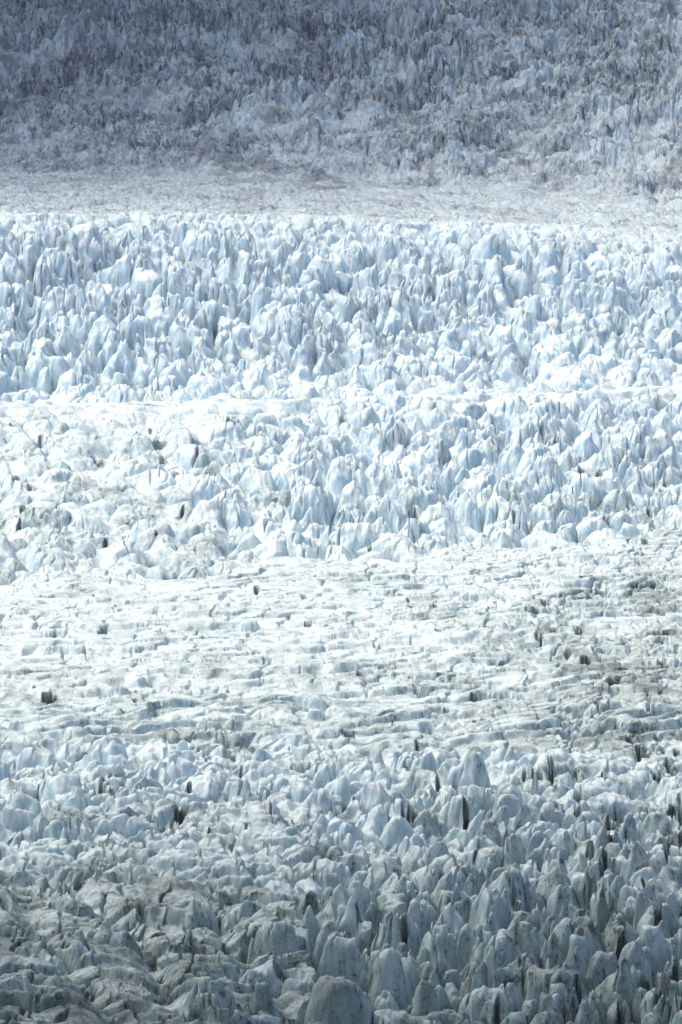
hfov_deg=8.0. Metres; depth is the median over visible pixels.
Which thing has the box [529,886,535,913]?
serac
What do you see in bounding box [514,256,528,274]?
serac
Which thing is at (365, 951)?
serac
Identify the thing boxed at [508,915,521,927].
serac
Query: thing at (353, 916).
serac
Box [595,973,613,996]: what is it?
serac
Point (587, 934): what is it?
serac
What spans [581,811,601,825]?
serac
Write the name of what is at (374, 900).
serac
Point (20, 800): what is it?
serac
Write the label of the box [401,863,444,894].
serac
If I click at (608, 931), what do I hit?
serac
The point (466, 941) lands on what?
serac
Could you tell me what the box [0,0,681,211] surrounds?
ice rubble
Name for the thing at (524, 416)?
serac
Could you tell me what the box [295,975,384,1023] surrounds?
serac
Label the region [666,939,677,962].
serac
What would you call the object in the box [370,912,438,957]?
serac
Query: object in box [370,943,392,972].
serac
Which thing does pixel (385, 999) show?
serac
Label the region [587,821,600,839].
serac
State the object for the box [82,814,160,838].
serac
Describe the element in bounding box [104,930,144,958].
serac
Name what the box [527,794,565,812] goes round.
serac
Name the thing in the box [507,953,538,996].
serac
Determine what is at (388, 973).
serac
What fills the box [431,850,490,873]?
serac
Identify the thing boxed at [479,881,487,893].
serac
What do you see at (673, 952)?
serac
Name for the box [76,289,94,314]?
serac
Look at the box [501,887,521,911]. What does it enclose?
serac
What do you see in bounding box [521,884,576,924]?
serac
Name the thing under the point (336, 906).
serac
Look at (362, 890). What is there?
serac
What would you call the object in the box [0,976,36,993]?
serac
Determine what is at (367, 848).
serac
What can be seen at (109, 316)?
serac
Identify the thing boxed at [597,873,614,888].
serac
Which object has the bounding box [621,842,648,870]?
serac
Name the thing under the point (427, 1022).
serac
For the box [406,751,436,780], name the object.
serac
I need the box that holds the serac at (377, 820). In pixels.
[361,806,387,838]
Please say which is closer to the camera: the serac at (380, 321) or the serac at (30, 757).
the serac at (30, 757)
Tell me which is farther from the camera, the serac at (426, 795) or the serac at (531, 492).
the serac at (531, 492)
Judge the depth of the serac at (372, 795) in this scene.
1714.91 m
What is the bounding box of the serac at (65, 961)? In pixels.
[17,940,105,974]
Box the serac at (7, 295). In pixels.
[0,282,17,316]
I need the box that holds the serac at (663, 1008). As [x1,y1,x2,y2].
[654,995,680,1023]
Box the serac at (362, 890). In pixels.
[347,880,382,912]
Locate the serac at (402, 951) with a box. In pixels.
[378,942,416,960]
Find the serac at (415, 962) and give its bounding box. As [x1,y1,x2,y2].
[407,955,447,972]
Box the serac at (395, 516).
[363,494,417,536]
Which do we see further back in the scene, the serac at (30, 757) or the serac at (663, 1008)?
the serac at (30, 757)
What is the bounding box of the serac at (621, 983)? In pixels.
[576,956,636,1013]
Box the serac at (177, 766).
[137,753,196,784]
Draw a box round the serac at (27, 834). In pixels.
[6,827,35,847]
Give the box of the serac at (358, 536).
[316,522,388,550]
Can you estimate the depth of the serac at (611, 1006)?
1431.27 m
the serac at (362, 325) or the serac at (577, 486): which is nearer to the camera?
the serac at (577, 486)
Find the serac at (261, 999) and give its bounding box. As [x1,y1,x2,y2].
[243,982,287,1021]
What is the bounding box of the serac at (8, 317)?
[0,307,26,342]
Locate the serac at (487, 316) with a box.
[479,312,491,320]
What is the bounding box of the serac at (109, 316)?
[103,306,117,327]
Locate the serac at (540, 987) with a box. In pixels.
[534,974,545,1002]
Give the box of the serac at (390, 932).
[365,912,409,956]
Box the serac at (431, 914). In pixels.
[400,894,456,931]
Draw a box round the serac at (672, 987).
[665,980,679,1005]
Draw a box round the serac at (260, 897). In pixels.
[248,891,268,905]
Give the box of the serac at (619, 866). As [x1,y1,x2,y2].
[593,858,631,887]
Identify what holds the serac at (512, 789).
on the glacier ice
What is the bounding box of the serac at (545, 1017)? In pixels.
[530,1011,560,1023]
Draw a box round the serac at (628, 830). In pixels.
[620,812,641,842]
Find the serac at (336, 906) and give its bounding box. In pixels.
[293,884,349,931]
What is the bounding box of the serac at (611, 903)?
[589,886,617,921]
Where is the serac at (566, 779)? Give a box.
[557,772,574,789]
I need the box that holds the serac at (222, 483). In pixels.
[215,474,248,498]
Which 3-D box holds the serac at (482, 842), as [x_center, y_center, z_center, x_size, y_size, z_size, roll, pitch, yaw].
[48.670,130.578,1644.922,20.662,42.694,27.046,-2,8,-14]
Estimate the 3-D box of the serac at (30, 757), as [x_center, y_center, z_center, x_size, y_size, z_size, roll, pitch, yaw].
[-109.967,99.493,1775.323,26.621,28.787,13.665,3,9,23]
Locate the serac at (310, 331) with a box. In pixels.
[307,328,315,341]
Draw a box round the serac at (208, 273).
[201,260,215,288]
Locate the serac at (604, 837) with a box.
[585,825,629,857]
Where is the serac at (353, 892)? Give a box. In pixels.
[320,888,382,912]
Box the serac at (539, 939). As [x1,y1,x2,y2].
[507,921,547,954]
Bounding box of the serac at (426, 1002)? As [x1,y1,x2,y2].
[404,980,441,1016]
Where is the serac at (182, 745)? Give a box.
[177,740,199,755]
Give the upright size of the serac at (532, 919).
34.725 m
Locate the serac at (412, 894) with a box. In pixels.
[408,879,418,903]
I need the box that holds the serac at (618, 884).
[610,873,625,903]
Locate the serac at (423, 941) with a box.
[420,931,428,948]
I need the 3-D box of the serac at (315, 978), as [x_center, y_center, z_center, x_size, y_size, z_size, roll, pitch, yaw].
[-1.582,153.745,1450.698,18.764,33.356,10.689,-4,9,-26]
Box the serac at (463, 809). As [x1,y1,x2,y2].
[447,794,478,830]
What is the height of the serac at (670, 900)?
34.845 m
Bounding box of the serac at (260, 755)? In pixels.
[251,747,274,761]
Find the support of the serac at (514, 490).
on the glacier ice
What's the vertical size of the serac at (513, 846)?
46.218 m
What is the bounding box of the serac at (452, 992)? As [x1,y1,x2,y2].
[444,982,459,1009]
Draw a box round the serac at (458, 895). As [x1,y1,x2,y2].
[444,883,471,907]
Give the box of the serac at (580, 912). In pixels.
[544,908,589,920]
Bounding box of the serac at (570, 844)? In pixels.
[563,830,581,853]
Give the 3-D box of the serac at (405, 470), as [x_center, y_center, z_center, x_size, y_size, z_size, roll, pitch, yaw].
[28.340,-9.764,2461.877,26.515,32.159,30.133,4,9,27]
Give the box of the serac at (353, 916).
[337,896,365,938]
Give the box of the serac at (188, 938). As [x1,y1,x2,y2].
[177,928,213,952]
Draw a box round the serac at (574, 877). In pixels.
[567,870,583,891]
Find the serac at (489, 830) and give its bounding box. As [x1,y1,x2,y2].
[473,819,501,846]
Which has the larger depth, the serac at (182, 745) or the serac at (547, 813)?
the serac at (182, 745)
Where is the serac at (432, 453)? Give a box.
[418,444,444,470]
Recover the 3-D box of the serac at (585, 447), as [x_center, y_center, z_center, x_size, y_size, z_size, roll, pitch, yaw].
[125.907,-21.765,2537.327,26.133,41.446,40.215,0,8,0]
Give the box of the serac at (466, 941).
[457,923,475,970]
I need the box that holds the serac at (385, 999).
[371,990,413,1010]
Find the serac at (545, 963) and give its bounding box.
[540,952,560,968]
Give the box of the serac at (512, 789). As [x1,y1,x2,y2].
[492,784,522,815]
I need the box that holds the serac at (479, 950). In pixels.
[460,942,485,985]
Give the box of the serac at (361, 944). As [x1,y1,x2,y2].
[308,927,365,955]
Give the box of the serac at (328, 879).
[279,860,339,890]
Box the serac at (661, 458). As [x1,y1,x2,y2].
[657,453,667,472]
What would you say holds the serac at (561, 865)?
on the glacier ice
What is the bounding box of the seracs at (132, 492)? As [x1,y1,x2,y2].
[0,212,681,1023]
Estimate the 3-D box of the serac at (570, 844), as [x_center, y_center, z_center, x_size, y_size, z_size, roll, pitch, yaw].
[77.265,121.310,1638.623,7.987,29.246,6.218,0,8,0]
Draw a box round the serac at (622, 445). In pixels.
[600,434,640,463]
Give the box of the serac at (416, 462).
[401,450,429,478]
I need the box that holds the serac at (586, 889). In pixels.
[576,867,596,911]
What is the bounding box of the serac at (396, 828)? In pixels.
[374,816,419,849]
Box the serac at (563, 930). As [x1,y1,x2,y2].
[547,917,573,961]
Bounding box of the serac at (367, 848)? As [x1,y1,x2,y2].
[364,845,371,852]
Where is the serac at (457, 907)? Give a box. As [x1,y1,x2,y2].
[443,903,461,916]
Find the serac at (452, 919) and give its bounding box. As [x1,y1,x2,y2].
[433,903,464,935]
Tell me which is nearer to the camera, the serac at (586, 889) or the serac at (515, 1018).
the serac at (515, 1018)
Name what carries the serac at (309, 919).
on the glacier ice
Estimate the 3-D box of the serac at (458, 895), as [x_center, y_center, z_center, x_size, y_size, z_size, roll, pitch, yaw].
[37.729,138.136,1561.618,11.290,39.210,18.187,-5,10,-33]
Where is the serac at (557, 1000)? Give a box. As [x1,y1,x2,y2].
[552,993,567,1019]
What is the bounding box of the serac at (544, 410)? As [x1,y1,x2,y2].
[520,400,572,443]
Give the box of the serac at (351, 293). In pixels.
[344,287,355,297]
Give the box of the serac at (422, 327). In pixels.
[416,316,429,334]
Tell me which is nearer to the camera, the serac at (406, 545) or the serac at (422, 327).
the serac at (406, 545)
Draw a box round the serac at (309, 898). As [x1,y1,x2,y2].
[289,890,322,915]
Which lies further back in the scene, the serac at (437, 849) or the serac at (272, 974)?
the serac at (437, 849)
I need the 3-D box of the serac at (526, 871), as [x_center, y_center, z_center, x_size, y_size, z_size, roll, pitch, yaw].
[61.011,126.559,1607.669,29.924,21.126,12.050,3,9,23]
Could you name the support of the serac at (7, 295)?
on the glacier ice
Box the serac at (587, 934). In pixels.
[583,927,596,954]
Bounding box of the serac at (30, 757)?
[7,747,68,774]
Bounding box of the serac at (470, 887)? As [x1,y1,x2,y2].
[463,873,477,896]
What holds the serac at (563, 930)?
on the glacier ice
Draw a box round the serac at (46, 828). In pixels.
[34,816,67,840]
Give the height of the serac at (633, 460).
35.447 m
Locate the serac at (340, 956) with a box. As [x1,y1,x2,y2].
[301,936,367,984]
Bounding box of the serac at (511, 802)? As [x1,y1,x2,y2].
[485,794,520,819]
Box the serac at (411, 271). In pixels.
[393,264,424,278]
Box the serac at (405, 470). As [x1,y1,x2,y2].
[380,459,413,476]
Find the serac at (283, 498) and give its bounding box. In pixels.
[269,489,293,508]
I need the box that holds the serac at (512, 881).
[490,867,546,913]
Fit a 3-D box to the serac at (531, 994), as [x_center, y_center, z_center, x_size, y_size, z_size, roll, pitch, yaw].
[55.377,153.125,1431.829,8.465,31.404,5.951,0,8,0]
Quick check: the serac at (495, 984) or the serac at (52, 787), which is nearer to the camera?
the serac at (495, 984)
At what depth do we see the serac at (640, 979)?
1458.91 m
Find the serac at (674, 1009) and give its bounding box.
[668,990,681,1023]
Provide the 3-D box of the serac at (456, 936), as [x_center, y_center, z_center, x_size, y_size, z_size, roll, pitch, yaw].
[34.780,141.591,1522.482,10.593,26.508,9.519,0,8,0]
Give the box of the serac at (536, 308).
[524,295,562,322]
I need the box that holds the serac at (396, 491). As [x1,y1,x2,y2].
[389,481,411,503]
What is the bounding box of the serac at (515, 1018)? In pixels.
[485,1012,526,1023]
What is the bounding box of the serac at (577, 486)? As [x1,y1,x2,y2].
[560,473,602,514]
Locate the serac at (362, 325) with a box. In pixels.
[353,319,377,347]
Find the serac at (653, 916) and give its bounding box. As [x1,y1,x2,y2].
[636,903,681,937]
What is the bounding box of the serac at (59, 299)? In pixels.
[42,286,75,321]
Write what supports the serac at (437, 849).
on the glacier ice
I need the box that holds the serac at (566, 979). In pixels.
[544,969,574,993]
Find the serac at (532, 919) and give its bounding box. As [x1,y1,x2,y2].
[520,909,544,930]
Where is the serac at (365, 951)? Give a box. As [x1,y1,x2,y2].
[361,948,374,961]
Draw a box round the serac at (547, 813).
[537,802,557,822]
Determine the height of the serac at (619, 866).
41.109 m
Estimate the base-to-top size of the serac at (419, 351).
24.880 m
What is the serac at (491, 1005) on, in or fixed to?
on the glacier ice
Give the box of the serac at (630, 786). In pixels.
[609,773,648,799]
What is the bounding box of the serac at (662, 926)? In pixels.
[658,920,670,938]
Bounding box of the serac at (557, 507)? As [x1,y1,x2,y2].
[545,496,564,521]
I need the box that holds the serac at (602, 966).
[586,951,619,987]
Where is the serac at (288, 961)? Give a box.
[258,951,301,969]
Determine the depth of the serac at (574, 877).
1594.68 m
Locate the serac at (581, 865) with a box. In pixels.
[575,853,593,872]
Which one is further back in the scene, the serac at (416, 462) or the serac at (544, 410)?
the serac at (544, 410)
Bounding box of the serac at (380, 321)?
[374,312,387,335]
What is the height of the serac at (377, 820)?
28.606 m
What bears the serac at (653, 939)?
on the glacier ice
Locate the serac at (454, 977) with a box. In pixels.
[445,962,476,991]
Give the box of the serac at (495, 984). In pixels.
[492,978,497,987]
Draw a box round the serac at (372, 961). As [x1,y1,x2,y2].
[368,951,377,972]
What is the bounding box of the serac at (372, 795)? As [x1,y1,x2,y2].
[354,781,395,813]
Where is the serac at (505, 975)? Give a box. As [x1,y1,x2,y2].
[494,967,517,988]
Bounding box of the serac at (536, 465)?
[514,447,568,493]
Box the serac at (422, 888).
[419,884,425,892]
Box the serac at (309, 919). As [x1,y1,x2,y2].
[301,905,318,940]
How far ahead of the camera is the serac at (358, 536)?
2307.29 m
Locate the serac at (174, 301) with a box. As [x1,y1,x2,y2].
[165,293,182,317]
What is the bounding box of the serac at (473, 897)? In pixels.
[468,895,477,903]
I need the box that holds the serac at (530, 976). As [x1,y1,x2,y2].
[498,971,535,1000]
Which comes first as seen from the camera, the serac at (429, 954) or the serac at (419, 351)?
the serac at (429, 954)
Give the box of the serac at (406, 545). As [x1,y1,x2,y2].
[357,533,420,562]
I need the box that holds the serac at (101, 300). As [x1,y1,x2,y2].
[95,283,129,316]
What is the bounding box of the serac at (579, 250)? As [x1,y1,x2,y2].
[562,244,586,261]
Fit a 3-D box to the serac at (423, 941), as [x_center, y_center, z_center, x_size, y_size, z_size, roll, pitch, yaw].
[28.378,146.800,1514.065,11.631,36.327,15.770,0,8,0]
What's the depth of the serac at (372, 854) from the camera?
1633.57 m
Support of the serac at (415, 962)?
on the glacier ice
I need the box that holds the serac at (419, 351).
[414,344,425,355]
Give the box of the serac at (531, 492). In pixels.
[511,476,538,504]
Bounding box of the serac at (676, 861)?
[625,856,681,875]
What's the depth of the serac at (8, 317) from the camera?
2796.87 m
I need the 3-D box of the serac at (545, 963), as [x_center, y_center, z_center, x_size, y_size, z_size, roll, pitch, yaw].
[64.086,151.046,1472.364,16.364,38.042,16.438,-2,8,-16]
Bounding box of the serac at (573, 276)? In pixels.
[560,274,583,286]
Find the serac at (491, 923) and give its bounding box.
[482,912,499,934]
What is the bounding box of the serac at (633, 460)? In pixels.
[617,450,644,471]
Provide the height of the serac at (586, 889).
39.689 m
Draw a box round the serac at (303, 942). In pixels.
[296,932,371,961]
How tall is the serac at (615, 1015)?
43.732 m
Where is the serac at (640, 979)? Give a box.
[630,965,661,992]
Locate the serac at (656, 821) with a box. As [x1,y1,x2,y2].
[640,811,672,841]
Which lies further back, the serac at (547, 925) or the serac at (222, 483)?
the serac at (222, 483)
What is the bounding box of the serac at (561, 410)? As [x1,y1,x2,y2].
[546,397,570,419]
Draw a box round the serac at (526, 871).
[487,862,544,880]
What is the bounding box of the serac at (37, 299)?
[32,296,40,311]
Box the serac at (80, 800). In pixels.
[60,785,93,812]
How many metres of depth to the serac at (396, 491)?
2401.75 m
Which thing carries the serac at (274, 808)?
on the glacier ice
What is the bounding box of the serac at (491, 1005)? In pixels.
[440,985,526,1023]
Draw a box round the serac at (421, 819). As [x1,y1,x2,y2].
[412,811,433,837]
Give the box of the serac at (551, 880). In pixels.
[536,866,570,901]
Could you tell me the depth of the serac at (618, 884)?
1575.89 m
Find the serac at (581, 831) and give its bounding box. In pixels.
[573,822,587,840]
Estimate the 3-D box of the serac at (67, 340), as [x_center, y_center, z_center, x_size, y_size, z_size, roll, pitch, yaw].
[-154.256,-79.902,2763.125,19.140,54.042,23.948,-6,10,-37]
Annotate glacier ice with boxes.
[0,174,681,1023]
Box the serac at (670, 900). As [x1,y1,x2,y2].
[666,893,678,919]
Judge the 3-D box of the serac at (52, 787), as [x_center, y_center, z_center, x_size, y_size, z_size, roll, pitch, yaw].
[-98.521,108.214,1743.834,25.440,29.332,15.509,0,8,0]
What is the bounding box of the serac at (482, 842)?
[466,835,494,851]
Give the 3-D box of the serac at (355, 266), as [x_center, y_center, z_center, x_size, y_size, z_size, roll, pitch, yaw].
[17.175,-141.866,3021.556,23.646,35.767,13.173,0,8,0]
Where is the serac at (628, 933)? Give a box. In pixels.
[613,922,638,959]
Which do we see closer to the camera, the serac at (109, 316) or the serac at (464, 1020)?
the serac at (464, 1020)
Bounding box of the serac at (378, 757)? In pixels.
[369,751,402,773]
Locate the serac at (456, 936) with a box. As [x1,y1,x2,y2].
[439,925,459,946]
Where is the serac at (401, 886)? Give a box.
[396,875,408,904]
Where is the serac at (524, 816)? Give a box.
[513,803,536,833]
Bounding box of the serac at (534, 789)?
[529,774,538,794]
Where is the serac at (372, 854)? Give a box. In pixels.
[367,847,396,860]
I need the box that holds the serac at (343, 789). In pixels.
[332,775,351,805]
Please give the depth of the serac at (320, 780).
1756.73 m
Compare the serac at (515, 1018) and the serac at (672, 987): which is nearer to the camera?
the serac at (515, 1018)
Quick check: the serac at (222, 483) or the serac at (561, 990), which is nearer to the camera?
the serac at (561, 990)
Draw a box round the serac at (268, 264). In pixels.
[262,256,279,282]
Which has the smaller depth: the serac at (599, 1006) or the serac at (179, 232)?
the serac at (599, 1006)
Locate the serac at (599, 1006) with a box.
[579,999,606,1023]
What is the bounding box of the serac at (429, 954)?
[418,937,449,981]
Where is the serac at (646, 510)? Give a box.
[642,503,659,517]
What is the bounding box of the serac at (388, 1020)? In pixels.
[379,1015,395,1023]
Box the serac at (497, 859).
[490,849,556,876]
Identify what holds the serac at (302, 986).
on the glacier ice
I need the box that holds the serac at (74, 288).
[68,284,79,293]
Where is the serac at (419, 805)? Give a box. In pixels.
[406,796,430,821]
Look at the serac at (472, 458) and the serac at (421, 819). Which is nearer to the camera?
the serac at (421, 819)
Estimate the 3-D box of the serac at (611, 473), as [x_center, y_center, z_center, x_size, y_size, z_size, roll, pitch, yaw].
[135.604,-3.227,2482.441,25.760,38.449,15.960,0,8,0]
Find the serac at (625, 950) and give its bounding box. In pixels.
[618,943,630,965]
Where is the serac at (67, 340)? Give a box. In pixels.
[53,324,85,358]
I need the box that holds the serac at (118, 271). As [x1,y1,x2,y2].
[87,254,131,287]
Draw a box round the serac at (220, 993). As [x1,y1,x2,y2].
[172,979,259,1021]
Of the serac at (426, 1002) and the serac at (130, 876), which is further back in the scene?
the serac at (130, 876)
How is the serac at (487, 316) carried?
on the glacier ice
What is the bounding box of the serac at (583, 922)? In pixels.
[572,915,606,952]
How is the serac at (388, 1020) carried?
on the glacier ice
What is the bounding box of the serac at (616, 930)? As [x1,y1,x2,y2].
[606,925,623,952]
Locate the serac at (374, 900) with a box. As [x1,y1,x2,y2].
[364,892,386,914]
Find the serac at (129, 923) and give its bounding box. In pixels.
[76,910,138,932]
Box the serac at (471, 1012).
[458,998,485,1023]
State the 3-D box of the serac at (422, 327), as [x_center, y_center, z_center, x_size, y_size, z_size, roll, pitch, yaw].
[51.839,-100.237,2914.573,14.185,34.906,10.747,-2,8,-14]
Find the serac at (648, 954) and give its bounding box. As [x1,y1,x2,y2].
[642,946,655,987]
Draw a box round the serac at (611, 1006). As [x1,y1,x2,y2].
[607,999,630,1018]
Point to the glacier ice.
(572, 646)
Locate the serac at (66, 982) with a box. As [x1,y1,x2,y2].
[32,974,110,1000]
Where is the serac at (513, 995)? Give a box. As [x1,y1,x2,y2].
[498,982,546,1011]
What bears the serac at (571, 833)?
on the glacier ice
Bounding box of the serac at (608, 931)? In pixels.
[602,920,619,946]
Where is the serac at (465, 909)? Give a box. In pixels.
[460,899,508,923]
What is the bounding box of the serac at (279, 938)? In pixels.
[232,921,298,964]
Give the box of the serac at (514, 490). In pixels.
[479,478,534,521]
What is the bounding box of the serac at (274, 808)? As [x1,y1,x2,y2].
[258,800,280,815]
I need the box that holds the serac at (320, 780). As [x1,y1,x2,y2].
[313,768,327,789]
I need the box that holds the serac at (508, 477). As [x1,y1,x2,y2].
[503,473,514,486]
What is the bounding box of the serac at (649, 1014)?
[640,1003,662,1023]
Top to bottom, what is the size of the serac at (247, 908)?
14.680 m
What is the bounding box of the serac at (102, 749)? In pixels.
[74,736,127,764]
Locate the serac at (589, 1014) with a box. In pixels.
[574,998,600,1023]
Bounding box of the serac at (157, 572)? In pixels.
[144,565,176,579]
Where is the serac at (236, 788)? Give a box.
[219,777,267,801]
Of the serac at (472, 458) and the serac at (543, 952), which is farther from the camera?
the serac at (472, 458)
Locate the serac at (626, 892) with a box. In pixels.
[617,885,659,912]
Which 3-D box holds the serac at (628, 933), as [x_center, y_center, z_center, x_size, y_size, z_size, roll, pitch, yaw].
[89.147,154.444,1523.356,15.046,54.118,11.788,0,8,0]
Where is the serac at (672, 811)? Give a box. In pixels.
[649,801,681,825]
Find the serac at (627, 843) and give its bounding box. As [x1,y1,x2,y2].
[623,837,649,846]
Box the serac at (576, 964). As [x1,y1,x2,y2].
[571,946,582,974]
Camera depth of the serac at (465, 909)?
1552.51 m
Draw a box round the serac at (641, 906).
[633,891,648,929]
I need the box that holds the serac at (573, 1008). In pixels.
[566,987,578,1022]
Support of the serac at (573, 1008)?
on the glacier ice
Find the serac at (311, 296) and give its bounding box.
[307,291,314,302]
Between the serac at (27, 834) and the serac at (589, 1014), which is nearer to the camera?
the serac at (589, 1014)
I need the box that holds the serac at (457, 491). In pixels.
[449,485,472,501]
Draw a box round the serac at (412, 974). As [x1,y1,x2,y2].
[401,957,420,997]
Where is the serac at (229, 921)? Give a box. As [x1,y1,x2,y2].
[220,911,243,936]
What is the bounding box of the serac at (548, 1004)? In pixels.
[538,994,560,1022]
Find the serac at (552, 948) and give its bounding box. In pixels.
[546,932,562,965]
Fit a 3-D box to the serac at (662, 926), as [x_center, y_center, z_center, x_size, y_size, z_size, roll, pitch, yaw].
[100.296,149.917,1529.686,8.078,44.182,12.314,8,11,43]
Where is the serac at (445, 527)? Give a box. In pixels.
[426,518,469,545]
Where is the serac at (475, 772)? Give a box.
[459,751,496,789]
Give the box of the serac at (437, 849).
[426,841,464,865]
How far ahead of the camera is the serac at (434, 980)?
1453.42 m
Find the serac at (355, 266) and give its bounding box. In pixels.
[350,254,363,275]
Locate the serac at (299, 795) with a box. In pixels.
[287,787,306,802]
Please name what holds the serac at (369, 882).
on the glacier ice
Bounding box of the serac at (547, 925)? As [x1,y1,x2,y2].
[538,915,558,941]
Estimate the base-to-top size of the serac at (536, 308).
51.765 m
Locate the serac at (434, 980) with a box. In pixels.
[428,968,441,988]
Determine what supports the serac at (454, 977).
on the glacier ice
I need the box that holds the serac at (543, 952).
[540,941,563,964]
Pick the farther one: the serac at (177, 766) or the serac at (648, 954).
the serac at (177, 766)
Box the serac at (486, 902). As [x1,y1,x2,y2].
[468,888,520,929]
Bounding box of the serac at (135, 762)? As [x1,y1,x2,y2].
[128,751,164,769]
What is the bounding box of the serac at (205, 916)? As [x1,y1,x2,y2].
[185,897,220,935]
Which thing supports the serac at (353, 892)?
on the glacier ice
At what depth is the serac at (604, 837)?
1634.59 m
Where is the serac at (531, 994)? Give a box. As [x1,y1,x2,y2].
[525,980,537,1000]
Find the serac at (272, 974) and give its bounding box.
[201,959,304,998]
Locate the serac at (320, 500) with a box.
[288,484,336,533]
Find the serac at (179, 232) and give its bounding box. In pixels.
[171,221,186,246]
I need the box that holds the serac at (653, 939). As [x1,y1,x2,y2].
[630,924,671,976]
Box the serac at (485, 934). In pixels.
[470,923,496,966]
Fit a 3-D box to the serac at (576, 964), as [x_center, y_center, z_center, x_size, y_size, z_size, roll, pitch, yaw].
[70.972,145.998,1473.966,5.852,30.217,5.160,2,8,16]
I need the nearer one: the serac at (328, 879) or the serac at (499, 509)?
the serac at (328, 879)
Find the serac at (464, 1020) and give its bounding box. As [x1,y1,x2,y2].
[456,1017,483,1023]
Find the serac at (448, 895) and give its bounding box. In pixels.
[438,890,467,912]
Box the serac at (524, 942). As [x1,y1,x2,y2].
[514,918,540,967]
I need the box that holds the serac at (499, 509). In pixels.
[484,496,527,535]
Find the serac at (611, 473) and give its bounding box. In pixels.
[592,468,623,487]
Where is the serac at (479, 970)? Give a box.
[441,958,527,996]
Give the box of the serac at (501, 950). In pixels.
[482,929,540,987]
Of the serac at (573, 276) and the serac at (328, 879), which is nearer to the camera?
the serac at (328, 879)
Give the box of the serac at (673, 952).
[670,946,675,966]
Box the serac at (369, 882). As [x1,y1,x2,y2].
[363,873,381,897]
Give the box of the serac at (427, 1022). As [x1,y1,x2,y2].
[422,1020,437,1023]
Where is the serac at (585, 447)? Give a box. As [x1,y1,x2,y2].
[573,431,599,462]
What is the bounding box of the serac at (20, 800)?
[10,791,31,810]
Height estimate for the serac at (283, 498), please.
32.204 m
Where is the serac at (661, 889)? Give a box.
[647,878,679,916]
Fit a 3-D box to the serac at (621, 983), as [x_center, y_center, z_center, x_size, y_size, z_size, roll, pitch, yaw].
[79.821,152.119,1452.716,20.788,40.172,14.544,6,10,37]
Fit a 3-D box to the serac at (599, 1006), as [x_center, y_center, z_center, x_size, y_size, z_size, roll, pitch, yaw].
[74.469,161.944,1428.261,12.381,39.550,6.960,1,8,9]
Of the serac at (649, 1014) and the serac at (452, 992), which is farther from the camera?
the serac at (452, 992)
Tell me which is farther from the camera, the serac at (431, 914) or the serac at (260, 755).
the serac at (260, 755)
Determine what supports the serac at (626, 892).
on the glacier ice
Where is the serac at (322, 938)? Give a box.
[311,929,327,972]
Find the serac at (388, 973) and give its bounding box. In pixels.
[362,948,411,1010]
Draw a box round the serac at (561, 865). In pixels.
[557,851,567,874]
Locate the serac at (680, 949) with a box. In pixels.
[678,932,681,961]
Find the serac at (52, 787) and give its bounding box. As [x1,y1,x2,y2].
[37,774,101,803]
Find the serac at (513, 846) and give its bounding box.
[504,833,525,866]
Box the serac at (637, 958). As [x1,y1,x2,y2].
[627,940,652,987]
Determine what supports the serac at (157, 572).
on the glacier ice
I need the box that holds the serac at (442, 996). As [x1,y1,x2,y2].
[434,985,454,1010]
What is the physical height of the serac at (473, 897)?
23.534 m
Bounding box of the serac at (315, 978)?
[312,971,361,988]
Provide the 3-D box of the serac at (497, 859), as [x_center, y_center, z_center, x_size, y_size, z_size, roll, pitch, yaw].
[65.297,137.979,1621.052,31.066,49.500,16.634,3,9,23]
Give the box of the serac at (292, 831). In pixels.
[285,826,344,852]
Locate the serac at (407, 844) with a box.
[396,833,428,859]
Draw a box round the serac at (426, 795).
[423,791,428,803]
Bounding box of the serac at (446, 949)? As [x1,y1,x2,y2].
[416,924,461,972]
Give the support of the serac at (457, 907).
on the glacier ice
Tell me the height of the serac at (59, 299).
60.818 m
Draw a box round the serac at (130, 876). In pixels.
[108,862,158,884]
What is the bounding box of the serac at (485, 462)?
[481,458,505,475]
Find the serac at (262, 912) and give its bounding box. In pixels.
[244,906,286,920]
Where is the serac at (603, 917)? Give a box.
[596,881,610,933]
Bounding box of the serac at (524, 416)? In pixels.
[520,411,530,421]
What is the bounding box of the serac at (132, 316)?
[124,312,134,327]
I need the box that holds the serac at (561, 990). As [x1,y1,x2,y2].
[546,983,569,1018]
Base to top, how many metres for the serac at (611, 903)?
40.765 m
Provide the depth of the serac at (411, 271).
3004.13 m
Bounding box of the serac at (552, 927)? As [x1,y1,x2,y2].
[549,920,555,936]
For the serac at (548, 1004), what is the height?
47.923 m
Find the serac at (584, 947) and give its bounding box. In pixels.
[561,934,591,976]
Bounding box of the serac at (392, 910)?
[384,907,399,917]
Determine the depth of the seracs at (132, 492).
2505.71 m
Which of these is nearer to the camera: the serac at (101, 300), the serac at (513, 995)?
the serac at (513, 995)
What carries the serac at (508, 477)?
on the glacier ice
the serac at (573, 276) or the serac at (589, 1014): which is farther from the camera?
the serac at (573, 276)
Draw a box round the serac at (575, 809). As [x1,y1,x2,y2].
[565,800,605,828]
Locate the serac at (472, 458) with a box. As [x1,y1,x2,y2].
[453,448,492,470]
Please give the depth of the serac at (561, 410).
2624.09 m
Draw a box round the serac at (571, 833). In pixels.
[569,830,622,846]
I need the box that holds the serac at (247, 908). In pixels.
[234,900,257,921]
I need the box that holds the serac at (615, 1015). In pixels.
[606,999,630,1023]
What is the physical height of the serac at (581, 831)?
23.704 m
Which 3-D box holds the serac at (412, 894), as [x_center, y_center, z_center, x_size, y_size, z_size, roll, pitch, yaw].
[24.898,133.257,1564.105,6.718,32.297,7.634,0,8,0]
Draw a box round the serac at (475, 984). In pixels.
[471,974,479,991]
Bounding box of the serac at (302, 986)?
[281,978,313,994]
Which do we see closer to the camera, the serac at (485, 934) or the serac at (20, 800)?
the serac at (485, 934)

